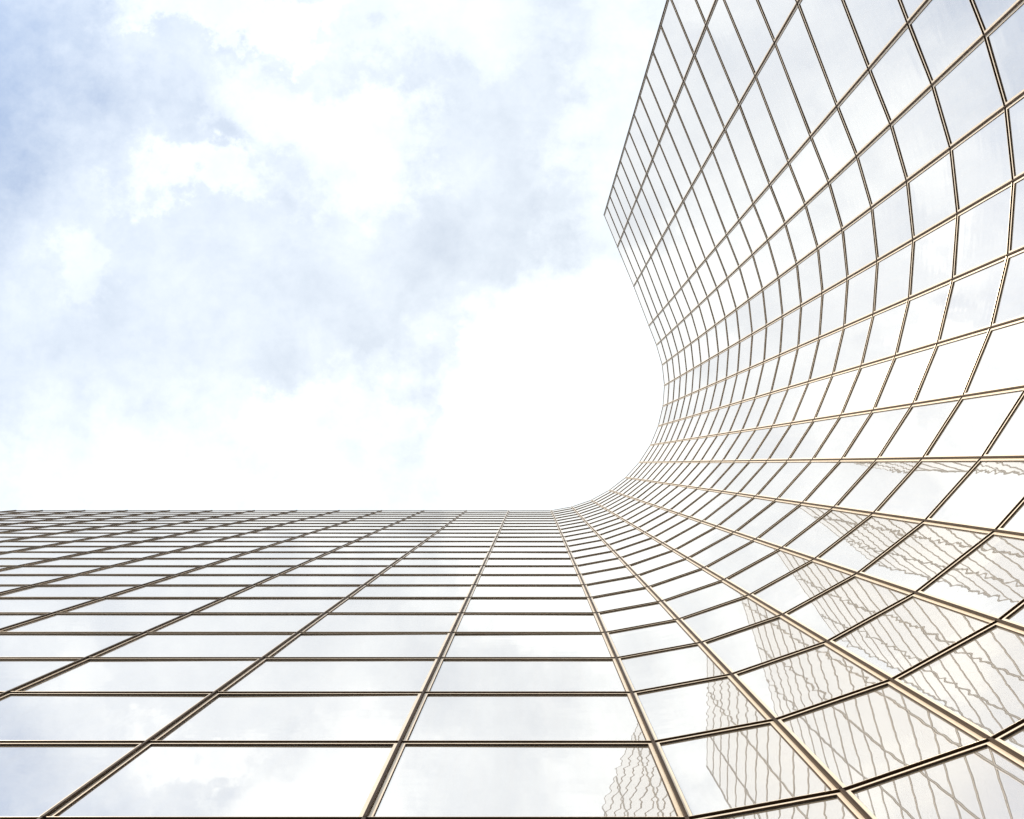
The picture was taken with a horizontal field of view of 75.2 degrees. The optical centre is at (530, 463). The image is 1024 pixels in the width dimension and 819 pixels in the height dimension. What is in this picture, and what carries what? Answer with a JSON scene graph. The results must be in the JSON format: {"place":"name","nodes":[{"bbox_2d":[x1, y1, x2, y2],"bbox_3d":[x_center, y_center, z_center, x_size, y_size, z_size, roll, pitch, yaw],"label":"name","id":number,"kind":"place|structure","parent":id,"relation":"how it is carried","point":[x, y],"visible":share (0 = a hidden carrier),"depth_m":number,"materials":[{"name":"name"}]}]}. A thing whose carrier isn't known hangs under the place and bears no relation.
{"place":"outdoors","nodes":[
{"label":"outdoors","id":0,"kind":"place"},
{"bbox_2d":[0,0,665,510],"label":"sky","id":1,"kind":"structure","parent":0,"point":[255,254],"materials":[{"name":"white"}]},
{"label":"ground","id":2,"kind":"structure","parent":0,"visible":0},
{"bbox_2d":[0,0,1023,818],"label":"glass tower","id":3,"kind":"structure","parent":2,"relation":"on","point":[776,572],"depth_m":13.86,"materials":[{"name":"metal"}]},
{"bbox_2d":[0,658,80,692],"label":"window","id":4,"kind":"structure","parent":3,"relation":"in","point":[14,672],"depth_m":11.08,"materials":[{"name":"glass"}]},
{"bbox_2d":[0,585,137,597],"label":"window","id":5,"kind":"structure","parent":3,"relation":"in","point":[34,591],"depth_m":17.76,"materials":[{"name":"glass"}]},
{"bbox_2d":[0,633,138,657],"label":"window","id":6,"kind":"structure","parent":3,"relation":"in","point":[12,645],"depth_m":12.62,"materials":[{"name":"glass"}]},
{"bbox_2d":[0,743,140,818],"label":"window","id":7,"kind":"structure","parent":3,"relation":"in","point":[35,777],"depth_m":7.40,"materials":[{"name":"glass"}]},
{"bbox_2d":[0,613,184,632],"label":"window","id":8,"kind":"structure","parent":3,"relation":"in","point":[56,622],"depth_m":14.20,"materials":[{"name":"glass"}]},
{"bbox_2d":[0,693,210,742],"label":"window","id":9,"kind":"structure","parent":3,"relation":"in","point":[24,717],"depth_m":9.02,"materials":[{"name":"glass"}]},
{"bbox_2d":[10,658,259,692],"bbox_3d":[-6.204,3.437,10.715,3.033,1.718,0.119,0,-90,0],"label":"window","id":10,"kind":"structure","parent":3,"relation":"in","point":[89,675],"depth_m":10.67,"materials":[{"name":"glass"}]},
{"bbox_2d":[56,598,219,612],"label":"window","id":11,"kind":"structure","parent":3,"relation":"in","point":[103,605],"depth_m":16.00,"materials":[{"name":"glass"}]},
{"bbox_2d":[105,585,248,597],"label":"window","id":12,"kind":"structure","parent":3,"relation":"in","point":[145,591],"depth_m":17.76,"materials":[{"name":"glass"}]},
{"bbox_2d":[89,633,293,657],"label":"window","id":13,"kind":"structure","parent":3,"relation":"in","point":[146,645],"depth_m":12.48,"materials":[{"name":"glass"}]},
{"bbox_2d":[45,743,396,818],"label":"window","id":14,"kind":"structure","parent":3,"relation":"in","point":[159,780],"depth_m":7.10,"materials":[{"name":"glass"}]},
{"bbox_2d":[146,613,321,632],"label":"window","id":15,"kind":"structure","parent":3,"relation":"in","point":[192,622],"depth_m":14.20,"materials":[{"name":"glass"}]},
{"bbox_2d":[191,598,342,612],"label":"window","id":16,"kind":"structure","parent":3,"relation":"in","point":[226,605],"depth_m":16.00,"materials":[{"name":"glass"}]},
{"bbox_2d":[150,693,420,742],"bbox_3d":[-3.126,3.437,8.965,3.033,1.718,0.119,0,-90,0],"label":"window","id":17,"kind":"structure","parent":3,"relation":"in","point":[224,717],"depth_m":8.88,"materials":[{"name":"glass"}]},
{"bbox_2d":[226,585,360,597],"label":"window","id":18,"kind":"structure","parent":3,"relation":"in","point":[255,591],"depth_m":17.75,"materials":[{"name":"glass"}]},
{"bbox_2d":[218,658,437,692],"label":"window","id":19,"kind":"structure","parent":3,"relation":"in","point":[270,675],"depth_m":10.67,"materials":[{"name":"glass"}]},
{"bbox_2d":[265,633,449,657],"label":"window","id":20,"kind":"structure","parent":3,"relation":"in","point":[303,645],"depth_m":12.46,"materials":[{"name":"glass"}]},
{"bbox_2d":[300,613,458,632],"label":"window","id":21,"kind":"structure","parent":3,"relation":"in","point":[329,622],"depth_m":14.20,"materials":[{"name":"glass"}]},
{"bbox_2d":[327,598,465,612],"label":"window","id":22,"kind":"structure","parent":3,"relation":"in","point":[349,605],"depth_m":16.00,"materials":[{"name":"glass"}]},
{"bbox_2d":[348,585,472,597],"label":"window","id":23,"kind":"structure","parent":3,"relation":"in","point":[367,591],"depth_m":17.75,"materials":[{"name":"glass"}]},
{"bbox_2d":[367,743,683,818],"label":"window","id":24,"kind":"structure","parent":3,"relation":"in","point":[423,780],"depth_m":7.10,"materials":[{"name":"glass"}]},
{"bbox_2d":[402,693,650,742],"bbox_3d":[-0.048,3.437,8.965,3.033,1.718,0.119,0,-90,0],"label":"window","id":25,"kind":"structure","parent":3,"relation":"in","point":[439,717],"depth_m":8.88,"materials":[{"name":"glass"}]},
{"bbox_2d":[425,658,629,692],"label":"window","id":26,"kind":"structure","parent":3,"relation":"in","point":[451,675],"depth_m":10.67,"materials":[{"name":"glass"}]},
{"bbox_2d":[441,633,614,657],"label":"window","id":27,"kind":"structure","parent":3,"relation":"in","point":[460,645],"depth_m":12.47,"materials":[{"name":"glass"}]},
{"bbox_2d":[453,613,603,632],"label":"window","id":28,"kind":"structure","parent":3,"relation":"in","point":[467,622],"depth_m":14.21,"materials":[{"name":"glass"}]},
{"bbox_2d":[462,598,594,612],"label":"window","id":29,"kind":"structure","parent":3,"relation":"in","point":[473,605],"depth_m":16.00,"materials":[{"name":"glass"}]},
{"bbox_2d":[469,585,588,597],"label":"window","id":30,"kind":"structure","parent":3,"relation":"in","point":[479,591],"depth_m":17.75,"materials":[{"name":"glass"}]},
{"bbox_2d":[598,602,676,632],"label":"window","id":31,"kind":"structure","parent":3,"relation":"in","point":[652,613],"depth_m":14.20,"materials":[{"name":"glass"}]},
{"bbox_2d":[607,620,698,657],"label":"window","id":32,"kind":"structure","parent":3,"relation":"in","point":[669,634],"depth_m":12.43,"materials":[{"name":"glass"}]},
{"bbox_2d":[618,643,728,692],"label":"window","id":33,"kind":"structure","parent":3,"relation":"in","point":[689,663],"depth_m":10.66,"materials":[{"name":"glass"}]},
{"bbox_2d":[674,82,711,167],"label":"window","id":34,"kind":"structure","parent":3,"relation":"in","point":[684,106],"depth_m":28.21,"materials":[{"name":"glass"}]},
{"bbox_2d":[634,675,771,741],"bbox_3d":[2.235,3.302,8.965,1.459,1.718,0.119,-10,-90,0],"label":"window","id":35,"kind":"structure","parent":3,"relation":"in","point":[720,703],"depth_m":8.87,"materials":[{"name":"glass"}]},
{"bbox_2d":[684,57,723,148],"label":"window","id":36,"kind":"structure","parent":3,"relation":"in","point":[694,82],"depth_m":26.46,"materials":[{"name":"glass"}]},
{"bbox_2d":[663,580,747,618],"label":"window","id":37,"kind":"structure","parent":3,"relation":"in","point":[721,592],"depth_m":14.20,"materials":[{"name":"glass"}]},
{"bbox_2d":[694,26,737,126],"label":"window","id":38,"kind":"structure","parent":3,"relation":"in","point":[707,58],"depth_m":24.70,"materials":[{"name":"glass"}]},
{"bbox_2d":[706,0,754,102],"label":"window","id":39,"kind":"structure","parent":3,"relation":"in","point":[721,28],"depth_m":22.95,"materials":[{"name":"glass"}]},
{"bbox_2d":[681,596,780,641],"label":"window","id":40,"kind":"structure","parent":3,"relation":"in","point":[744,612],"depth_m":12.42,"materials":[{"name":"glass"}]},
{"bbox_2d":[713,130,752,218],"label":"window","id":41,"kind":"structure","parent":3,"relation":"in","point":[723,153],"depth_m":26.46,"materials":[{"name":"glass"}]},
{"bbox_2d":[706,540,779,578],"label":"window","id":42,"kind":"structure","parent":3,"relation":"in","point":[754,551],"depth_m":15.95,"materials":[{"name":"glass"}]},
{"bbox_2d":[725,106,768,201],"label":"window","id":43,"kind":"structure","parent":3,"relation":"in","point":[741,142],"depth_m":24.70,"materials":[{"name":"glass"}]},
{"bbox_2d":[656,721,838,818],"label":"window","id":44,"kind":"structure","parent":3,"relation":"in","point":[757,765],"depth_m":7.08,"materials":[{"name":"glass"}]},
{"bbox_2d":[724,0,773,73],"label":"window","id":45,"kind":"structure","parent":3,"relation":"in","point":[748,19],"depth_m":21.33,"materials":[{"name":"glass"}]},
{"bbox_2d":[739,77,787,182],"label":"window","id":46,"kind":"structure","parent":3,"relation":"in","point":[753,107],"depth_m":22.94,"materials":[{"name":"glass"}]},
{"bbox_2d":[703,616,824,673],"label":"window","id":47,"kind":"structure","parent":3,"relation":"in","point":[778,637],"depth_m":10.65,"materials":[{"name":"glass"}]},
{"bbox_2d":[726,549,812,593],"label":"window","id":48,"kind":"structure","parent":3,"relation":"in","point":[780,563],"depth_m":14.19,"materials":[{"name":"glass"}]},
{"bbox_2d":[697,792,864,818],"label":"window","id":49,"kind":"structure","parent":3,"relation":"in","point":[831,806],"depth_m":6.21,"materials":[{"name":"glass"}]},
{"bbox_2d":[756,44,809,160],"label":"window","id":50,"kind":"structure","parent":3,"relation":"in","point":[774,84],"depth_m":21.19,"materials":[{"name":"glass"}]},
{"bbox_2d":[757,504,832,546],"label":"window","id":51,"kind":"structure","parent":3,"relation":"in","point":[803,516],"depth_m":15.94,"materials":[{"name":"glass"}]},
{"bbox_2d":[751,560,855,613],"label":"window","id":52,"kind":"structure","parent":3,"relation":"in","point":[813,578],"depth_m":12.42,"materials":[{"name":"glass"}]},
{"bbox_2d":[775,4,835,134],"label":"window","id":53,"kind":"structure","parent":3,"relation":"in","point":[795,47],"depth_m":19.43,"materials":[{"name":"glass"}]},
{"bbox_2d":[789,138,827,203],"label":"window","id":54,"kind":"structure","parent":3,"relation":"in","point":[806,167],"depth_m":21.19,"materials":[{"name":"glass"}]},
{"bbox_2d":[734,643,888,719],"bbox_3d":[3.688,2.922,8.965,1.457,1.718,0.119,-19,-90,0],"label":"window","id":55,"kind":"structure","parent":3,"relation":"in","point":[815,676],"depth_m":8.87,"materials":[{"name":"glass"}]},
{"bbox_2d":[805,184,841,246],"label":"window","id":56,"kind":"structure","parent":3,"relation":"in","point":[822,213],"depth_m":21.19,"materials":[{"name":"glass"}]},
{"bbox_2d":[784,508,871,557],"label":"window","id":57,"kind":"structure","parent":3,"relation":"in","point":[835,524],"depth_m":14.18,"materials":[{"name":"glass"}]},
{"bbox_2d":[818,231,846,291],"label":"window","id":58,"kind":"structure","parent":3,"relation":"in","point":[832,262],"depth_m":21.19,"materials":[{"name":"glass"}]},
{"bbox_2d":[798,0,867,104],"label":"window","id":59,"kind":"structure","parent":3,"relation":"in","point":[831,31],"depth_m":17.78,"materials":[{"name":"glass"}]},
{"bbox_2d":[811,107,855,180],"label":"window","id":60,"kind":"structure","parent":3,"relation":"in","point":[832,143],"depth_m":19.43,"materials":[{"name":"glass"}]},
{"bbox_2d":[804,459,875,505],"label":"window","id":61,"kind":"structure","parent":3,"relation":"in","point":[846,473],"depth_m":15.94,"materials":[{"name":"glass"}]},
{"bbox_2d":[813,411,871,458],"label":"window","id":62,"kind":"structure","parent":3,"relation":"in","point":[847,427],"depth_m":17.69,"materials":[{"name":"glass"}]},
{"bbox_2d":[785,574,913,640],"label":"window","id":63,"kind":"structure","parent":3,"relation":"in","point":[848,604],"depth_m":10.64,"materials":[{"name":"glass"}]},
{"bbox_2d":[829,157,870,227],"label":"window","id":64,"kind":"structure","parent":3,"relation":"in","point":[848,189],"depth_m":19.43,"materials":[{"name":"glass"}]},
{"bbox_2d":[833,315,872,372],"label":"window","id":65,"kind":"structure","parent":3,"relation":"in","point":[854,337],"depth_m":19.44,"materials":[{"name":"glass"}]},
{"bbox_2d":[842,209,876,276],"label":"window","id":66,"kind":"structure","parent":3,"relation":"in","point":[858,237],"depth_m":19.43,"materials":[{"name":"glass"}]},
{"bbox_2d":[844,262,876,324],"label":"window","id":67,"kind":"structure","parent":3,"relation":"in","point":[860,293],"depth_m":19.43,"materials":[{"name":"glass"}]},
{"bbox_2d":[837,70,889,154],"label":"window","id":68,"kind":"structure","parent":3,"relation":"in","point":[863,114],"depth_m":17.67,"materials":[{"name":"glass"}]},
{"bbox_2d":[842,357,894,413],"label":"window","id":69,"kind":"structure","parent":3,"relation":"in","point":[864,394],"depth_m":17.69,"materials":[{"name":"glass"}]},
{"bbox_2d":[817,514,922,571],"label":"window","id":70,"kind":"structure","parent":3,"relation":"in","point":[876,534],"depth_m":12.41,"materials":[{"name":"glass"}]},
{"bbox_2d":[843,0,906,66],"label":"window","id":71,"kind":"structure","parent":3,"relation":"in","point":[875,23],"depth_m":16.15,"materials":[{"name":"glass"}]},
{"bbox_2d":[843,405,911,457],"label":"window","id":72,"kind":"structure","parent":3,"relation":"in","point":[881,425],"depth_m":15.93,"materials":[{"name":"glass"}]},
{"bbox_2d":[835,459,920,511],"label":"window","id":73,"kind":"structure","parent":3,"relation":"in","point":[883,477],"depth_m":14.17,"materials":[{"name":"glass"}]},
{"bbox_2d":[857,125,906,205],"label":"window","id":74,"kind":"structure","parent":3,"relation":"in","point":[880,164],"depth_m":17.67,"materials":[{"name":"glass"}]},
{"bbox_2d":[778,681,987,790],"bbox_3d":[3.688,2.922,7.215,1.457,1.718,0.119,-19,-90,0],"label":"window","id":75,"kind":"structure","parent":3,"relation":"in","point":[881,731],"depth_m":7.08,"materials":[{"name":"glass"}]},
{"bbox_2d":[861,299,908,364],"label":"window","id":76,"kind":"structure","parent":3,"relation":"in","point":[886,325],"depth_m":17.68,"materials":[{"name":"glass"}]},
{"bbox_2d":[872,182,912,258],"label":"window","id":77,"kind":"structure","parent":3,"relation":"in","point":[892,224],"depth_m":17.67,"materials":[{"name":"glass"}]},
{"bbox_2d":[874,241,912,311],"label":"window","id":78,"kind":"structure","parent":3,"relation":"in","point":[893,273],"depth_m":17.68,"materials":[{"name":"glass"}]},
{"bbox_2d":[869,24,931,122],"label":"window","id":79,"kind":"structure","parent":3,"relation":"in","point":[899,75],"depth_m":15.91,"materials":[{"name":"glass"}]},
{"bbox_2d":[874,344,936,408],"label":"window","id":80,"kind":"structure","parent":3,"relation":"in","point":[906,374],"depth_m":15.92,"materials":[{"name":"glass"}]},
{"bbox_2d":[830,594,995,678],"bbox_3d":[5.056,2.316,8.965,1.449,1.718,0.119,-29,-90,0],"label":"window","id":81,"kind":"structure","parent":3,"relation":"in","point":[917,629],"depth_m":8.86,"materials":[{"name":"glass"}]},
{"bbox_2d":[878,397,961,457],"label":"window","id":82,"kind":"structure","parent":3,"relation":"in","point":[921,425],"depth_m":14.17,"materials":[{"name":"glass"}]},
{"bbox_2d":[891,86,949,178],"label":"window","id":83,"kind":"structure","parent":3,"relation":"in","point":[920,136],"depth_m":15.91,"materials":[{"name":"glass"}]},
{"bbox_2d":[896,280,951,353],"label":"window","id":84,"kind":"structure","parent":3,"relation":"in","point":[925,312],"depth_m":15.92,"materials":[{"name":"glass"}]},
{"bbox_2d":[859,522,993,591],"bbox_3d":[6.305,1.493,10.715,1.456,1.718,0.119,-38,-90,0],"label":"window","id":85,"kind":"structure","parent":3,"relation":"in","point":[930,549],"depth_m":10.64,"materials":[{"name":"glass"}]},
{"bbox_2d":[875,458,980,518],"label":"window","id":86,"kind":"structure","parent":3,"relation":"in","point":[931,481],"depth_m":12.40,"materials":[{"name":"glass"}]},
{"bbox_2d":[907,149,956,237],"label":"window","id":87,"kind":"structure","parent":3,"relation":"in","point":[931,192],"depth_m":15.91,"materials":[{"name":"glass"}]},
{"bbox_2d":[909,215,957,296],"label":"window","id":88,"kind":"structure","parent":3,"relation":"in","point":[933,252],"depth_m":15.92,"materials":[{"name":"glass"}]},
{"bbox_2d":[846,742,1023,818],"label":"window","id":89,"kind":"structure","parent":3,"relation":"in","point":[983,781],"depth_m":5.92,"materials":[{"name":"glass"}]},
{"bbox_2d":[909,0,984,82],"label":"window","id":90,"kind":"structure","parent":3,"relation":"in","point":[942,31],"depth_m":14.28,"materials":[{"name":"glass"}]},
{"bbox_2d":[914,329,989,402],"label":"window","id":91,"kind":"structure","parent":3,"relation":"in","point":[950,369],"depth_m":14.16,"materials":[{"name":"glass"}]},
{"bbox_2d":[894,622,1023,738],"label":"window","id":92,"kind":"structure","parent":3,"relation":"in","point":[979,680],"depth_m":7.36,"materials":[{"name":"glass"}]},
{"bbox_2d":[933,37,1004,146],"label":"window","id":93,"kind":"structure","parent":3,"relation":"in","point":[969,93],"depth_m":14.15,"materials":[{"name":"glass"}]},
{"bbox_2d":[918,532,1023,619],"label":"window","id":94,"kind":"structure","parent":3,"relation":"in","point":[989,579],"depth_m":9.12,"materials":[{"name":"glass"}]},
{"bbox_2d":[938,256,1007,341],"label":"window","id":95,"kind":"structure","parent":3,"relation":"in","point":[973,296],"depth_m":14.16,"materials":[{"name":"glass"}]},
{"bbox_2d":[924,388,1023,456],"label":"window","id":96,"kind":"structure","parent":3,"relation":"in","point":[976,420],"depth_m":12.40,"materials":[{"name":"glass"}]},
{"bbox_2d":[928,458,1023,528],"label":"window","id":97,"kind":"structure","parent":3,"relation":"in","point":[993,489],"depth_m":10.76,"materials":[{"name":"glass"}]},
{"bbox_2d":[951,108,1013,211],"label":"window","id":98,"kind":"structure","parent":3,"relation":"in","point":[981,162],"depth_m":14.15,"materials":[{"name":"glass"}]},
{"bbox_2d":[953,182,1013,277],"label":"window","id":99,"kind":"structure","parent":3,"relation":"in","point":[983,229],"depth_m":14.15,"materials":[{"name":"glass"}]},
{"bbox_2d":[964,319,1023,394],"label":"window","id":100,"kind":"structure","parent":3,"relation":"in","point":[1000,363],"depth_m":12.68,"materials":[{"name":"glass"}]},
{"bbox_2d":[984,394,1023,455],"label":"window","id":101,"kind":"structure","parent":3,"relation":"in","point":[1009,441],"depth_m":11.31,"materials":[{"name":"glass"}]},
{"bbox_2d":[986,0,1023,104],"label":"window","id":102,"kind":"structure","parent":3,"relation":"in","point":[1005,41],"depth_m":12.95,"materials":[{"name":"glass"}]},
{"bbox_2d":[992,249,1023,325],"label":"window","id":103,"kind":"structure","parent":3,"relation":"in","point":[1010,303],"depth_m":13.02,"materials":[{"name":"glass"}]}
]}

